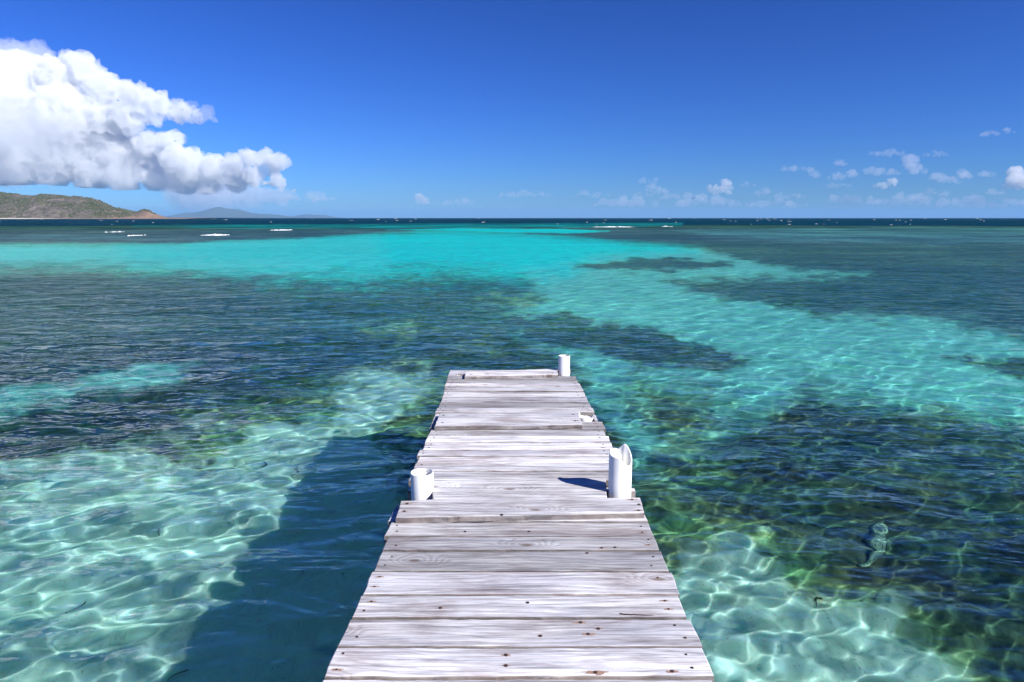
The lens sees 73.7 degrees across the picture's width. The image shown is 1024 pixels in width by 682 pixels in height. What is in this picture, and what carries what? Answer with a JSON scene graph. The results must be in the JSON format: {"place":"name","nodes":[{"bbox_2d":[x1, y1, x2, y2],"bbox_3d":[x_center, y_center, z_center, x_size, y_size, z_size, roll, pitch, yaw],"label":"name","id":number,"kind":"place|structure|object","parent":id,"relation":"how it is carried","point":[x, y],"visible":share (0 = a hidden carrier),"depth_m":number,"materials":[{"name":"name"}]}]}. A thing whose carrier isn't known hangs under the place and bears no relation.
{"place":"outdoors","nodes":[
{"label":"outdoors","id":0,"kind":"place"},
{"bbox_2d":[0,194,189,218],"bbox_3d":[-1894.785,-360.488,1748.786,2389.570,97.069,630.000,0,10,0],"label":"headland","id":1,"kind":"structure","parent":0,"point":[38,210],"depth_m":1502.65,"materials":[{"name":"brown soil"}]},
{"bbox_2d":[0,192,155,217],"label":"scrub","id":2,"kind":"object","parent":1,"relation":"on","point":[42,197],"visible":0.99,"depth_m":1546.91,"materials":[{"name":"green plant"}]},
{"bbox_2d":[164,207,301,217],"bbox_3d":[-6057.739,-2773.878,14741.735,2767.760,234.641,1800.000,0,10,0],"label":"distant island","id":3,"kind":"structure","parent":0,"point":[218,212],"depth_m":14214.19,"materials":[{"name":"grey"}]},
{"bbox_2d":[292,214,338,217],"bbox_3d":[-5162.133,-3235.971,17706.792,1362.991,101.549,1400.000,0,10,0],"label":"distant island","id":4,"kind":"structure","parent":0,"point":[313,216],"depth_m":17357.03,"materials":[{"name":"blue"}]},
{"bbox_2d":[0,218,1023,681],"bbox_3d":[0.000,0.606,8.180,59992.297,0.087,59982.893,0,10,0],"label":"water","id":5,"kind":"structure","parent":0,"point":[210,444],"depth_m":7.13,"materials":[{"name":"teal liquid"}]},
{"bbox_2d":[323,355,713,681],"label":"wooden pier","id":6,"kind":"structure","parent":5,"relation":"in","point":[520,542],"depth_m":2.92,"materials":[{"name":"white wood"}]},
{"bbox_2d":[0,0,1023,217],"label":"sky","id":7,"kind":"structure","parent":0,"point":[335,108],"materials":[{"name":"blue"}]}
]}

